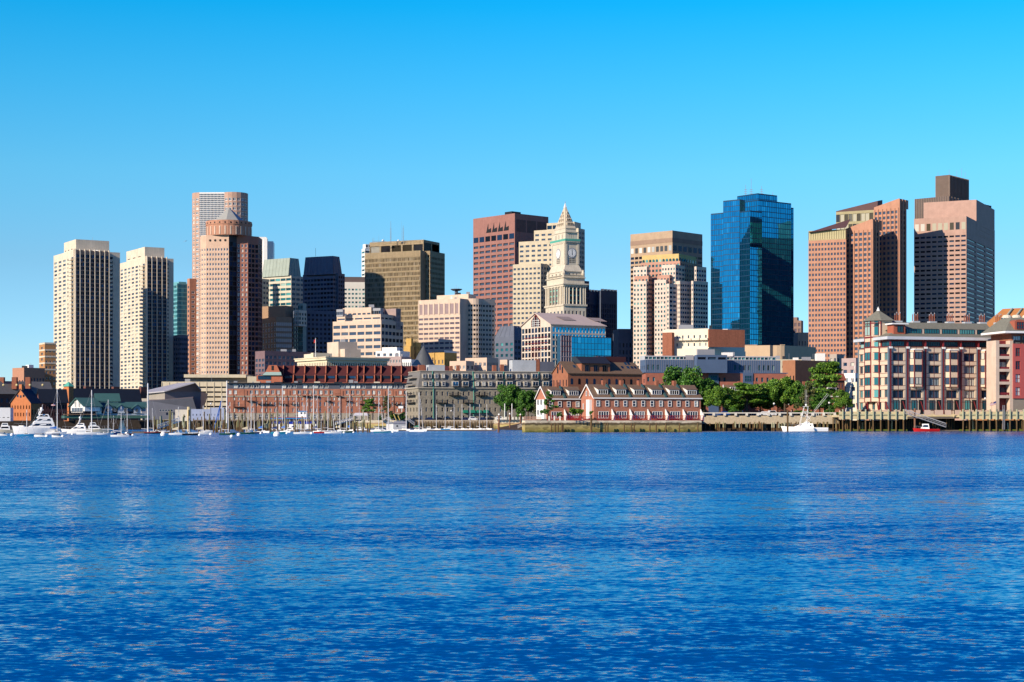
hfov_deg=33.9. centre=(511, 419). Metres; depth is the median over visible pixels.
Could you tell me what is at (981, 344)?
window
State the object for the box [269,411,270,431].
pile
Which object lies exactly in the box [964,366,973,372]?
window
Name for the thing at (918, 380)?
window
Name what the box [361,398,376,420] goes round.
locust tree
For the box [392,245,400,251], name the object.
window
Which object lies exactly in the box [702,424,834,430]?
sea wall
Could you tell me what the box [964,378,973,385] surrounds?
window
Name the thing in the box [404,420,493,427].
quay wall
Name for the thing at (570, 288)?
tall window
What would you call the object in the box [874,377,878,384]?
window
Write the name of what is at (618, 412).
window
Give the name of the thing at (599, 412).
window
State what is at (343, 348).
utility block
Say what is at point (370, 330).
office block
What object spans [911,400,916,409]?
window
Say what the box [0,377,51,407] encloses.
wharf building
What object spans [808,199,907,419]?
office tower
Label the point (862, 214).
window
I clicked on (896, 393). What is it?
window
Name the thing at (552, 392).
window
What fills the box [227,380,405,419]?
wharf building
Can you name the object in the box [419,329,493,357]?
window
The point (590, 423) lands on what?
mooring pile
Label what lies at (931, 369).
window
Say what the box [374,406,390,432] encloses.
sailboat
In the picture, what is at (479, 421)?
sailboat
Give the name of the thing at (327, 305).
window
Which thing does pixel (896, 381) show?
window
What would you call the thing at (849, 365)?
house
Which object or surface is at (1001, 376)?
window
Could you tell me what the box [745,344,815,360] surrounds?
office block
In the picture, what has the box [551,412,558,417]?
window
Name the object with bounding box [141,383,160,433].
sailboat
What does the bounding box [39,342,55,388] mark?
hotel
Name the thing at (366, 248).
office tower
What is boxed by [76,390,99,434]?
sailboat
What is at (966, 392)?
window
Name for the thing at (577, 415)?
window
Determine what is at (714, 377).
window
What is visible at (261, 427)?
sailboat
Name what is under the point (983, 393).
window
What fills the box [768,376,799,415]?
broadleaf tree
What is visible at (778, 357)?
office block
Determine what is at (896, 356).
window
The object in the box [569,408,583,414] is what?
bush
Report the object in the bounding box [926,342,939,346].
window
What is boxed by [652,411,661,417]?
window
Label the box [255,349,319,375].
office block
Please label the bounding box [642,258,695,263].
arched window
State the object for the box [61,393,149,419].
restaurant
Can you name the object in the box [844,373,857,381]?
house
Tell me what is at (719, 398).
broadleaf tree
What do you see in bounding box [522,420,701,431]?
sea wall
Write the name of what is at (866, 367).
window
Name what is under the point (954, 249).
office tower
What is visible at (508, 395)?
broadleaf tree
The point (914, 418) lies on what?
mooring pile
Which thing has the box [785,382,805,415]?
broadleaf tree
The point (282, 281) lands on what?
office tower
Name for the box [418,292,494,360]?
office tower
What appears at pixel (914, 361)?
bay window
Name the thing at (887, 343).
window
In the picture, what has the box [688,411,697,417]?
window
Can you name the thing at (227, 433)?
sailboat
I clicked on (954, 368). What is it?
window
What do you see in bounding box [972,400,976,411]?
doorway
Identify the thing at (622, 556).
water
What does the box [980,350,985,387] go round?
bay window
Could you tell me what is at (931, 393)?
window
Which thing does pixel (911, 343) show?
window
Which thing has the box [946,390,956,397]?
window
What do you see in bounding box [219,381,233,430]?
sailboat
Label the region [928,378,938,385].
window
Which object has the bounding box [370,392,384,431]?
sailboat
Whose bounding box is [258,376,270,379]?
window
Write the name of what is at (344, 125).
sky
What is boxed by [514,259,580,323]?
window
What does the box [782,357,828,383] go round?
brick block
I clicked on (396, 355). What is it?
apartment block
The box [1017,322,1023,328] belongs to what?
window
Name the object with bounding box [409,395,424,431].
sailboat
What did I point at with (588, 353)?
window
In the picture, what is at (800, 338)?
office block
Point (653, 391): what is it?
window
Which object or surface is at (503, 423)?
sea wall
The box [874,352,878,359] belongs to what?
window
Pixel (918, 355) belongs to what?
window
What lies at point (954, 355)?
window
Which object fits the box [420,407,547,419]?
window
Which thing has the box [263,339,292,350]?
window
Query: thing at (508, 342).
office block
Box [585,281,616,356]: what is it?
office tower
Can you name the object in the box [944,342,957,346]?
window
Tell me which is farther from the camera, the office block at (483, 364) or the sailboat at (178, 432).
the office block at (483, 364)
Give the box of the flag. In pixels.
[51,402,55,425]
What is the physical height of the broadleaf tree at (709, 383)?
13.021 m
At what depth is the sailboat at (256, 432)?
419.88 m
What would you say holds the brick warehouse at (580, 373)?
on the embankment
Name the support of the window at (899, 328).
in the condominium at (932, 365)
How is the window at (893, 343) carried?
in the condominium at (932, 365)
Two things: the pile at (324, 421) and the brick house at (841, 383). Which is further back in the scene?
the brick house at (841, 383)
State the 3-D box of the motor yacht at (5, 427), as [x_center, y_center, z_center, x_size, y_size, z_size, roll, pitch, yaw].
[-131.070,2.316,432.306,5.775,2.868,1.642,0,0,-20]
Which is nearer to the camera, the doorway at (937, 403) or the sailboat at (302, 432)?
the sailboat at (302, 432)
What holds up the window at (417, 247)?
in the office tower at (405, 276)
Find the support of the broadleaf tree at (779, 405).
on the embankment
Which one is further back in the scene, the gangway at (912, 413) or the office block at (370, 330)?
the office block at (370, 330)
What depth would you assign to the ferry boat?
560.00 m
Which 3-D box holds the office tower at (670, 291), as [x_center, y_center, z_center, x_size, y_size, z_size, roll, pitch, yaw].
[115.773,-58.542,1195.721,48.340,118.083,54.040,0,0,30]
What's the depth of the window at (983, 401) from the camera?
528.34 m
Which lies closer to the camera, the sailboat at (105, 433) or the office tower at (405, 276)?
the sailboat at (105, 433)
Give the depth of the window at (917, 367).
520.78 m
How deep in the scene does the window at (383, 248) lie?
1505.83 m
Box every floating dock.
[265,430,368,430]
[398,430,495,430]
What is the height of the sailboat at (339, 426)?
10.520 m
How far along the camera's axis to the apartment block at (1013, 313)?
645.30 m
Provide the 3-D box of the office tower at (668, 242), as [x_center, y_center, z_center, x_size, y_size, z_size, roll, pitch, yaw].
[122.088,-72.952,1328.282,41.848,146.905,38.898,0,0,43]
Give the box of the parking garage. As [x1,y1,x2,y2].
[162,376,231,408]
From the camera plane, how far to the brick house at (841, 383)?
589.62 m
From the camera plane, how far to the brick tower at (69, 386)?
590.62 m
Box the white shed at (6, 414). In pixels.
[0,408,12,420]
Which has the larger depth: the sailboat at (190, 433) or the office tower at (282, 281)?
the office tower at (282, 281)
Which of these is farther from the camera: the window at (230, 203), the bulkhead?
the window at (230, 203)
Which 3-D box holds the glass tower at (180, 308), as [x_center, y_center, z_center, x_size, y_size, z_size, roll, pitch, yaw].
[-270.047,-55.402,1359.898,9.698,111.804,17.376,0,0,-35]
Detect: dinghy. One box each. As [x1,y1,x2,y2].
[34,433,45,436]
[52,433,60,436]
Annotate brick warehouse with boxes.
[9,384,41,420]
[36,389,68,419]
[74,386,146,419]
[551,356,643,419]
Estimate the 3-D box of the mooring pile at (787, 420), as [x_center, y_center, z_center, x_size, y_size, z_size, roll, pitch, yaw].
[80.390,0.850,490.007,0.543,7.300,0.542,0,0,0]
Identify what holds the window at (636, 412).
in the townhouse row at (622, 400)
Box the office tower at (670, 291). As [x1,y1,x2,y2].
[633,254,707,368]
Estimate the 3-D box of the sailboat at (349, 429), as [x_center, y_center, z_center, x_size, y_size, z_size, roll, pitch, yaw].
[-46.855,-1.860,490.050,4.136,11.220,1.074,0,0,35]
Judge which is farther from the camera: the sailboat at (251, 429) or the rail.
the sailboat at (251, 429)
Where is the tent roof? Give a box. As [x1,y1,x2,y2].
[353,413,367,419]
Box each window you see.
[55,275,112,388]
[71,407,82,412]
[121,284,167,412]
[177,314,186,333]
[193,202,247,372]
[202,267,261,373]
[229,398,405,411]
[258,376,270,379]
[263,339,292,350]
[294,333,332,352]
[316,305,343,310]
[365,262,428,343]
[371,246,379,252]
[381,246,389,251]
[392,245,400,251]
[403,245,411,250]
[414,244,422,250]
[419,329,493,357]
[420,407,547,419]
[424,243,430,250]
[432,244,438,251]
[495,313,512,335]
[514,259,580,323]
[522,345,610,367]
[531,315,539,326]
[550,288,557,304]
[551,391,559,394]
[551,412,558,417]
[569,391,577,394]
[569,413,578,417]
[570,288,578,303]
[598,390,607,393]
[598,411,608,417]
[610,324,614,356]
[616,390,625,393]
[617,411,626,417]
[631,288,632,360]
[634,270,706,367]
[634,390,643,393]
[635,411,644,417]
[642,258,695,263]
[645,357,774,415]
[652,390,660,393]
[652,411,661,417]
[670,390,678,394]
[670,411,679,417]
[687,390,695,394]
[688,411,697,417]
[710,375,716,380]
[711,201,792,345]
[745,375,751,380]
[809,237,904,360]
[857,213,860,220]
[861,213,864,220]
[864,321,869,335]
[864,342,869,347]
[864,352,869,360]
[864,365,869,372]
[864,377,869,384]
[864,390,869,397]
[865,213,868,220]
[873,365,878,372]
[873,390,878,397]
[874,320,878,334]
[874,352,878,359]
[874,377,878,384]
[882,341,889,346]
[891,341,903,345]
[893,353,902,360]
[893,365,902,372]
[893,378,902,384]
[893,390,902,397]
[893,400,898,409]
[897,326,902,331]
[906,329,920,333]
[909,341,921,345]
[909,349,922,386]
[911,390,920,397]
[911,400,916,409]
[915,273,993,322]
[915,352,921,358]
[915,365,921,370]
[915,377,921,383]
[924,329,938,333]
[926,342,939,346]
[928,353,938,360]
[928,366,938,372]
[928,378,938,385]
[928,390,938,397]
[929,400,934,409]
[942,329,956,333]
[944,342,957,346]
[944,349,957,387]
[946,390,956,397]
[947,400,952,409]
[951,352,957,358]
[951,365,957,371]
[951,378,957,383]
[959,329,973,333]
[962,342,974,346]
[964,354,973,360]
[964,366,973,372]
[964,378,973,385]
[964,390,973,397]
[964,400,969,409]
[979,342,985,346]
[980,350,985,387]
[981,391,985,397]
[982,400,985,409]
[999,349,1005,353]
[999,362,1005,366]
[999,374,1005,379]
[999,387,1005,391]
[1013,336,1019,342]
[1016,348,1019,355]
[1016,361,1019,368]
[1016,374,1019,382]
[1016,387,1019,395]
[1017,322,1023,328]
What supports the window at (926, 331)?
in the condominium at (932, 365)
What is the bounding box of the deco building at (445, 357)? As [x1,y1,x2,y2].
[404,338,456,365]
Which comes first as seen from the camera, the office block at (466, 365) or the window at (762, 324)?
the office block at (466, 365)
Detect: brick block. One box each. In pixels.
[12,365,44,381]
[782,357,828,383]
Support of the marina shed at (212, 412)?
on the timber wharf
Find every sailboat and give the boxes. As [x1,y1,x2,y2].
[17,410,34,435]
[46,389,66,433]
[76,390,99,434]
[97,401,113,434]
[106,416,119,433]
[110,407,128,436]
[122,409,133,434]
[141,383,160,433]
[169,407,184,434]
[182,416,198,434]
[192,406,210,433]
[218,398,227,431]
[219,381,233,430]
[219,406,234,434]
[240,408,254,433]
[247,395,256,430]
[249,408,262,433]
[258,400,268,432]
[271,411,285,433]
[279,386,287,429]
[292,395,300,429]
[293,405,310,433]
[308,385,319,429]
[313,396,323,431]
[324,407,341,432]
[335,404,344,431]
[340,406,352,432]
[348,397,356,430]
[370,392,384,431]
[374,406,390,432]
[385,388,397,430]
[397,391,409,430]
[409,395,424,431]
[433,404,440,429]
[475,404,484,429]
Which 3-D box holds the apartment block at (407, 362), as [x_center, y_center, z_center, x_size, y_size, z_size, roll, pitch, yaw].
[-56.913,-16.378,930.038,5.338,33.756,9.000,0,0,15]
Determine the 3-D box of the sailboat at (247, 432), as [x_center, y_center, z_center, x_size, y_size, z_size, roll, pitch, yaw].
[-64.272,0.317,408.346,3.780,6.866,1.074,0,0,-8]
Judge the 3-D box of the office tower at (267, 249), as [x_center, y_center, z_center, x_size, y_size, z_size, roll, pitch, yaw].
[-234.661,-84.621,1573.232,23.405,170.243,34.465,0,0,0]
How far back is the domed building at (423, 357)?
878.54 m
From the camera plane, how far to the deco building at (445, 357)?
959.25 m
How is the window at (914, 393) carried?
in the condominium at (932, 365)
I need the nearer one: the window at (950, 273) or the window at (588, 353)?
the window at (588, 353)
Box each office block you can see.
[173,335,187,381]
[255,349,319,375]
[293,303,334,352]
[294,353,390,365]
[333,305,402,357]
[345,277,364,307]
[450,361,473,370]
[465,358,497,370]
[495,326,521,370]
[500,360,508,370]
[613,329,631,362]
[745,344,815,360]
[776,356,813,372]
[794,317,802,332]
[794,332,807,346]
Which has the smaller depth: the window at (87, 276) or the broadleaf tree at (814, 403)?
the broadleaf tree at (814, 403)
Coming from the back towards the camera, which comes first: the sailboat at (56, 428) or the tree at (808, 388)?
the tree at (808, 388)
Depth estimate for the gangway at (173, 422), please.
468.16 m
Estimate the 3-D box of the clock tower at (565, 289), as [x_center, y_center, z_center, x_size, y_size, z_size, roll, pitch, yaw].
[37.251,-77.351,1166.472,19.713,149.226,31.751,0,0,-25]
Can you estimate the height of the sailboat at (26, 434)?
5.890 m
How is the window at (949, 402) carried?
in the condominium at (932, 365)
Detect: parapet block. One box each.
[924,410,930,414]
[935,410,942,414]
[945,410,950,414]
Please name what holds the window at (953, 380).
in the condominium at (932, 365)
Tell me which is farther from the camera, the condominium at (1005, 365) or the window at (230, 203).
the window at (230, 203)
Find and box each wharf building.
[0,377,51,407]
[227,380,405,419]
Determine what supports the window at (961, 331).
in the condominium at (932, 365)
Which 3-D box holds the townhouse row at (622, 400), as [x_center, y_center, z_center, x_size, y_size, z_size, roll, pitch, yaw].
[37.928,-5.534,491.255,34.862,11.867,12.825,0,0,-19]
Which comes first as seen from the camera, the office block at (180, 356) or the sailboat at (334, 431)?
the sailboat at (334, 431)
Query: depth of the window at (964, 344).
527.82 m
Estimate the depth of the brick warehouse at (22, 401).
562.10 m
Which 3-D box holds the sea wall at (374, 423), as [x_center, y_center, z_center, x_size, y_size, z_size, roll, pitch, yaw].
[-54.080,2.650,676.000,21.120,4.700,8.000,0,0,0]
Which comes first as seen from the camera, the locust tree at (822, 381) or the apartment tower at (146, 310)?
the locust tree at (822, 381)
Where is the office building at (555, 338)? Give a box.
[520,313,610,367]
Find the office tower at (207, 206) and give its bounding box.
[192,192,247,373]
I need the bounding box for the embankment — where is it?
[838,420,1018,430]
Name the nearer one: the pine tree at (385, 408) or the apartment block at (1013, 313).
the apartment block at (1013, 313)
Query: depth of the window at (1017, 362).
512.58 m
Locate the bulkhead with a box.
[0,420,192,428]
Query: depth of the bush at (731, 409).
529.40 m
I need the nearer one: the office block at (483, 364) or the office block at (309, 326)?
the office block at (483, 364)
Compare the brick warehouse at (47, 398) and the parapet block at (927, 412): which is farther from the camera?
the brick warehouse at (47, 398)
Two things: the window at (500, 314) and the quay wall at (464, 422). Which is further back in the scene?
the window at (500, 314)
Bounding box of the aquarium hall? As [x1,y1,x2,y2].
[142,382,207,419]
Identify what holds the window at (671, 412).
in the townhouse row at (622, 400)
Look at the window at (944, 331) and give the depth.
527.56 m
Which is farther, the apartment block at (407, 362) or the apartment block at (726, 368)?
the apartment block at (407, 362)
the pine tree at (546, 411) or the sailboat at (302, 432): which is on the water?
the sailboat at (302, 432)
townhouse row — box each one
[534,382,580,419]
[579,380,703,420]
[722,381,841,419]
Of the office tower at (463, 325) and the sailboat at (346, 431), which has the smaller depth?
the sailboat at (346, 431)
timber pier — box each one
[825,409,906,430]
[953,405,1023,430]
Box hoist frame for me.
[214,401,221,428]
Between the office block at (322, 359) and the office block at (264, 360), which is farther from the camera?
the office block at (264, 360)
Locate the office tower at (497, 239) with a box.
[473,211,547,335]
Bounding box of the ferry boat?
[271,411,316,429]
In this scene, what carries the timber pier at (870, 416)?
in the water
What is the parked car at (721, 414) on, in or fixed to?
on the pavement
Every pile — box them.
[187,407,189,430]
[241,413,242,431]
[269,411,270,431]
[324,412,325,430]
[590,415,591,431]
[787,410,788,431]
[914,408,915,427]
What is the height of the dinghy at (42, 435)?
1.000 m
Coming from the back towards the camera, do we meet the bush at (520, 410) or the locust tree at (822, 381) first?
the bush at (520, 410)
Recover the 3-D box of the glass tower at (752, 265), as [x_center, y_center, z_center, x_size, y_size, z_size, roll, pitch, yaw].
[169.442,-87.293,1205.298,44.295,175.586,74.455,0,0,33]
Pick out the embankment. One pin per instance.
(958, 424)
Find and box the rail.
[703,412,835,415]
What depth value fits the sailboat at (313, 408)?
544.39 m
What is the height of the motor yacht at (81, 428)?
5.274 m
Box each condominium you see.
[853,307,1000,413]
[981,318,1023,411]
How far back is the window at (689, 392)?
492.95 m
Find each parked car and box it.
[718,411,730,415]
[731,411,744,415]
[768,410,777,415]
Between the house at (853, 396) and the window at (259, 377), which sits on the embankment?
the house at (853, 396)
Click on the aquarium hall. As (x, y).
(173, 398)
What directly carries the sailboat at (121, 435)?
on the water
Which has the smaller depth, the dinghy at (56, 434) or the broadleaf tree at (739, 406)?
the dinghy at (56, 434)
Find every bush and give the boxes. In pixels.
[390,413,398,418]
[397,412,405,419]
[516,404,525,418]
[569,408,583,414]
[726,407,740,415]
[824,405,838,414]
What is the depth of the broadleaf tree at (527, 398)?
629.66 m
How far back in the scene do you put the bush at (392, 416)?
671.71 m
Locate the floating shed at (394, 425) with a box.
[385,421,407,429]
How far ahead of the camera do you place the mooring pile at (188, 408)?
506.59 m
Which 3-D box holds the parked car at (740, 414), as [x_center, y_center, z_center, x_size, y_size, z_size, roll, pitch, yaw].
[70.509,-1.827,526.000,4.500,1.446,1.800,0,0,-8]
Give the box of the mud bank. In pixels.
[500,423,521,429]
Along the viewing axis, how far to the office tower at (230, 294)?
1324.29 m
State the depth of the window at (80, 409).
501.14 m
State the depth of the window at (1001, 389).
514.21 m
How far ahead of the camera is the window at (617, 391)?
485.60 m
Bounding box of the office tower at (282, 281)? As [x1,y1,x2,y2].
[262,258,302,310]
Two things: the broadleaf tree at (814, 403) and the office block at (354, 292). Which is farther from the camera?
the office block at (354, 292)
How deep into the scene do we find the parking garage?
851.92 m
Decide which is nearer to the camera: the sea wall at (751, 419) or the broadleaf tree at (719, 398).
the sea wall at (751, 419)
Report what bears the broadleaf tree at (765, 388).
on the pavement
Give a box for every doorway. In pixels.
[901,400,905,411]
[919,400,922,413]
[936,400,940,409]
[954,400,958,413]
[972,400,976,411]
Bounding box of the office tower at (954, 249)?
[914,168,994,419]
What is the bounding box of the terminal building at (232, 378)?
[184,373,255,382]
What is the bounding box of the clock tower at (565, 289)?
[543,203,588,316]
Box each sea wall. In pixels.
[356,420,403,427]
[494,420,521,428]
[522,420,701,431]
[702,416,837,423]
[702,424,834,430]
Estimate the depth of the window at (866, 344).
530.66 m
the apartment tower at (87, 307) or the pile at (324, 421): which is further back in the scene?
the apartment tower at (87, 307)
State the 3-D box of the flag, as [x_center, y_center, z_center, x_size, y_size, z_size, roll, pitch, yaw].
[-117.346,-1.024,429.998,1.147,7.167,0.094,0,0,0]
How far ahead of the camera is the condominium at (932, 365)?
525.41 m
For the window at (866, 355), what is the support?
in the condominium at (932, 365)
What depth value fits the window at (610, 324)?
1345.54 m
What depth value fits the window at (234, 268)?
1325.65 m
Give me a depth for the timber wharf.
574.00 m
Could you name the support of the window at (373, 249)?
in the office tower at (405, 276)
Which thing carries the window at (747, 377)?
in the apartment block at (726, 368)
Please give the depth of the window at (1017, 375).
512.58 m
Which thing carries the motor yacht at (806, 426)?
on the water
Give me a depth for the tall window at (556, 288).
1164.47 m
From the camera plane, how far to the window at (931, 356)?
524.35 m
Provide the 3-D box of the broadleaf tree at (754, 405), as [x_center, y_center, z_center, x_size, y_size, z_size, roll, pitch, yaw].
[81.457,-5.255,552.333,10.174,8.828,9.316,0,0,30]
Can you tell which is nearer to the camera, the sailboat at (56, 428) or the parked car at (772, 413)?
the sailboat at (56, 428)
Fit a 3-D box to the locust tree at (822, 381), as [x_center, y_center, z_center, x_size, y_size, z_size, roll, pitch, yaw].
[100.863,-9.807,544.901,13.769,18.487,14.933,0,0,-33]
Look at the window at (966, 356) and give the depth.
527.56 m
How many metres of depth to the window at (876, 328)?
527.05 m
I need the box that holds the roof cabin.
[815,353,824,360]
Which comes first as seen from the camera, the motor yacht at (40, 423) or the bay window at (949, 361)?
the motor yacht at (40, 423)
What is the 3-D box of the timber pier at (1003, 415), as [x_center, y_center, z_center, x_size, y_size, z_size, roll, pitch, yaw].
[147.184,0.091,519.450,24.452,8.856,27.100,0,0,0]
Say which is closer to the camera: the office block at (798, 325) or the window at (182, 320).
the office block at (798, 325)
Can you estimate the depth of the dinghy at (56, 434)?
333.85 m
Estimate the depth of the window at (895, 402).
520.53 m
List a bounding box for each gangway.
[157,418,179,428]
[335,417,351,424]
[905,409,944,426]
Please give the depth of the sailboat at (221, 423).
489.89 m
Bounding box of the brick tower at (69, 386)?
[62,382,73,420]
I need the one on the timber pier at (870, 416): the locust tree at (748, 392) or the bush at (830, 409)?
the bush at (830, 409)
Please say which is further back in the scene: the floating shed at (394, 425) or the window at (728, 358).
the window at (728, 358)
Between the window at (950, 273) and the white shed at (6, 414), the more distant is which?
the window at (950, 273)
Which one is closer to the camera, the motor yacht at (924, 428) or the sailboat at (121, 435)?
the sailboat at (121, 435)
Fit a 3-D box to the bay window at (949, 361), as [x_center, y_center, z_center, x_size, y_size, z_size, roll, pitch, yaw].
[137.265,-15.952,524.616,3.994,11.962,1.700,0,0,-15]
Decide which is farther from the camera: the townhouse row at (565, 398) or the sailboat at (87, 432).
the townhouse row at (565, 398)
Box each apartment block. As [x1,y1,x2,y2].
[375,347,410,365]
[402,359,414,365]
[640,349,787,419]
[662,325,745,355]
[968,308,1023,419]
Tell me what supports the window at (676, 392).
in the townhouse row at (622, 400)
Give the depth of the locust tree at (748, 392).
538.27 m
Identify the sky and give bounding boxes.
[0,0,1023,380]
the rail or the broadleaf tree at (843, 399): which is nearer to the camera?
the rail
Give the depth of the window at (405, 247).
1495.93 m
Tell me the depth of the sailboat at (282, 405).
544.36 m
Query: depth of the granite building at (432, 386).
707.02 m
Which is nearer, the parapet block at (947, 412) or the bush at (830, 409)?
the parapet block at (947, 412)
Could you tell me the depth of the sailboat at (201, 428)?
397.25 m
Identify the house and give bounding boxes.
[810,373,845,419]
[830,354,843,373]
[842,358,864,419]
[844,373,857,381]
[845,382,861,419]
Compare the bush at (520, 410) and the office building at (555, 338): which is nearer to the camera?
the bush at (520, 410)
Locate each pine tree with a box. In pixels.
[380,396,392,419]
[540,391,558,415]
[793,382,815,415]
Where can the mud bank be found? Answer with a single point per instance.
(514, 427)
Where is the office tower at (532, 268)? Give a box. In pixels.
[513,222,584,328]
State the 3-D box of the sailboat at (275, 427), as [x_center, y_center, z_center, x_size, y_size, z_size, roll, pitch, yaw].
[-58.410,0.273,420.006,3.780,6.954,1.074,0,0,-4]
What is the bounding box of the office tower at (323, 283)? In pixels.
[303,248,344,321]
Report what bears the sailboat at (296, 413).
on the water
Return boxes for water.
[0,428,1023,681]
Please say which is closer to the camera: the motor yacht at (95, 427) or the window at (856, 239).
the motor yacht at (95, 427)
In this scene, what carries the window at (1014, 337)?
in the condominium at (1005, 365)
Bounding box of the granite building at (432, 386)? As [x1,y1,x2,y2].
[405,359,553,419]
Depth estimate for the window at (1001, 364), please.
514.21 m
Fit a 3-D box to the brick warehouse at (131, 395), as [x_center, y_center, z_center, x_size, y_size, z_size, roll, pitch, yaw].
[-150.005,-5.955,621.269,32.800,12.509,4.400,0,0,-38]
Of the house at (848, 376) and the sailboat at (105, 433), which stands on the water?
the sailboat at (105, 433)
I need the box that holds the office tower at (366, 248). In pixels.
[362,244,369,276]
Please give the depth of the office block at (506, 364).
850.78 m
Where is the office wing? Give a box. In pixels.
[187,278,195,373]
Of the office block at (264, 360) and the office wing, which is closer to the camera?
the office block at (264, 360)
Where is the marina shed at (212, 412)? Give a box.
[175,408,225,420]
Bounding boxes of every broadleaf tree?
[493,384,521,419]
[514,390,536,418]
[660,366,704,419]
[699,378,719,415]
[703,386,735,415]
[722,394,749,410]
[748,398,772,415]
[753,380,781,409]
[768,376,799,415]
[768,402,788,411]
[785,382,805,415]
[809,392,833,415]
[832,389,853,411]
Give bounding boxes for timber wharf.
[193,417,360,429]
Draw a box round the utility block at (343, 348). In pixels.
[304,339,360,357]
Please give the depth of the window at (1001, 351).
514.21 m
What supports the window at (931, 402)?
in the condominium at (932, 365)
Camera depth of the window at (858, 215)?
1156.25 m
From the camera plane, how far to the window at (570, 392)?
503.53 m
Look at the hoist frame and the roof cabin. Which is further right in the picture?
the roof cabin
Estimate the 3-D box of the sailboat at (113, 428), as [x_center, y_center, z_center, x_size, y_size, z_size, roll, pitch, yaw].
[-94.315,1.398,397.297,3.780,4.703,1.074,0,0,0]
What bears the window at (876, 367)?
in the condominium at (932, 365)
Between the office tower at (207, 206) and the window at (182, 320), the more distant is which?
the office tower at (207, 206)
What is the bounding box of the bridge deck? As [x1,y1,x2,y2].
[898,414,958,430]
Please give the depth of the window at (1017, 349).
512.65 m
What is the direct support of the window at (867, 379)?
in the condominium at (932, 365)
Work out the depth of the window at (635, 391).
487.50 m
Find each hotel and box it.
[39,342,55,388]
[262,306,292,351]
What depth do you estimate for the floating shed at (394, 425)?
540.00 m
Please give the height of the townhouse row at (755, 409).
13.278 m
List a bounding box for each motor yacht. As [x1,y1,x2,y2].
[0,423,13,432]
[12,404,60,433]
[61,416,90,433]
[86,422,110,432]
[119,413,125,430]
[781,394,827,430]
[913,424,939,431]
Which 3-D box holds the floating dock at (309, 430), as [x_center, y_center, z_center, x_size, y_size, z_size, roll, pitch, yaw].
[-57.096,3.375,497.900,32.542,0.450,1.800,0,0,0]
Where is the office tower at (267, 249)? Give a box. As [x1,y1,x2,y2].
[260,237,273,271]
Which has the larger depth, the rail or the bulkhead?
the bulkhead
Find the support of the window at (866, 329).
in the condominium at (932, 365)
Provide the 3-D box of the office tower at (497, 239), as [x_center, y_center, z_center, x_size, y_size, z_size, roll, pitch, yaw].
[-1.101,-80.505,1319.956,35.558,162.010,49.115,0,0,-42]
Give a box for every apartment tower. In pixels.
[54,237,119,388]
[120,247,173,419]
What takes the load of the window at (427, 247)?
in the office tower at (405, 276)
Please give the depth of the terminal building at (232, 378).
905.50 m
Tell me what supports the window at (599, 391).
in the townhouse row at (622, 400)
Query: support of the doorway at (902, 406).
in the condominium at (932, 365)
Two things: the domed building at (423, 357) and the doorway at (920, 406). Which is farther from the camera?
the domed building at (423, 357)
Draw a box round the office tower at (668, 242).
[630,230,702,362]
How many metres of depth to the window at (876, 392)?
527.05 m
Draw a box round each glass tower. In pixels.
[174,282,186,334]
[711,185,793,345]
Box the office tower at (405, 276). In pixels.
[365,232,444,350]
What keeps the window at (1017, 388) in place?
in the condominium at (1005, 365)
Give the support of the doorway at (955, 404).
in the condominium at (932, 365)
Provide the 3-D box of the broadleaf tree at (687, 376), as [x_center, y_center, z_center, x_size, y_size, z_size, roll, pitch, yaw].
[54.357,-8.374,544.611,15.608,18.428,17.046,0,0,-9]
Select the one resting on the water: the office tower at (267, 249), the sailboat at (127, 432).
the sailboat at (127, 432)
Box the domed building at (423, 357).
[412,345,433,365]
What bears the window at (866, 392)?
in the condominium at (932, 365)
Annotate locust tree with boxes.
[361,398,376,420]
[728,382,769,415]
[805,361,842,414]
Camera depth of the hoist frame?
469.91 m
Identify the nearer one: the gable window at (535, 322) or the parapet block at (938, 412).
the parapet block at (938, 412)
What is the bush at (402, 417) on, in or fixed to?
on the sea wall at (374, 423)
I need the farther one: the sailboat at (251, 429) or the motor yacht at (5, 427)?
the sailboat at (251, 429)
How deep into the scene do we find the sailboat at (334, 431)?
425.96 m
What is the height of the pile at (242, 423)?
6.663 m
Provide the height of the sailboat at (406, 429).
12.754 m
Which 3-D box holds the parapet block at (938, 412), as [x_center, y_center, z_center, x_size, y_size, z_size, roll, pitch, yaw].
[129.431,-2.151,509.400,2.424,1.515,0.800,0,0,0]
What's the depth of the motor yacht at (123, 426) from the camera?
505.34 m
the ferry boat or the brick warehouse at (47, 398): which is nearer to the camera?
the ferry boat
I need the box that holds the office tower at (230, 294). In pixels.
[200,208,261,375]
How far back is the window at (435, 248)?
1508.40 m
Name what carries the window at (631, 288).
in the office tower at (668, 242)
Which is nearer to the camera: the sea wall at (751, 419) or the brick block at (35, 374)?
the sea wall at (751, 419)
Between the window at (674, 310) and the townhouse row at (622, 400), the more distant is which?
the window at (674, 310)
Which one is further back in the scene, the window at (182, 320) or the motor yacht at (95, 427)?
the window at (182, 320)
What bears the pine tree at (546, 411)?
on the embankment

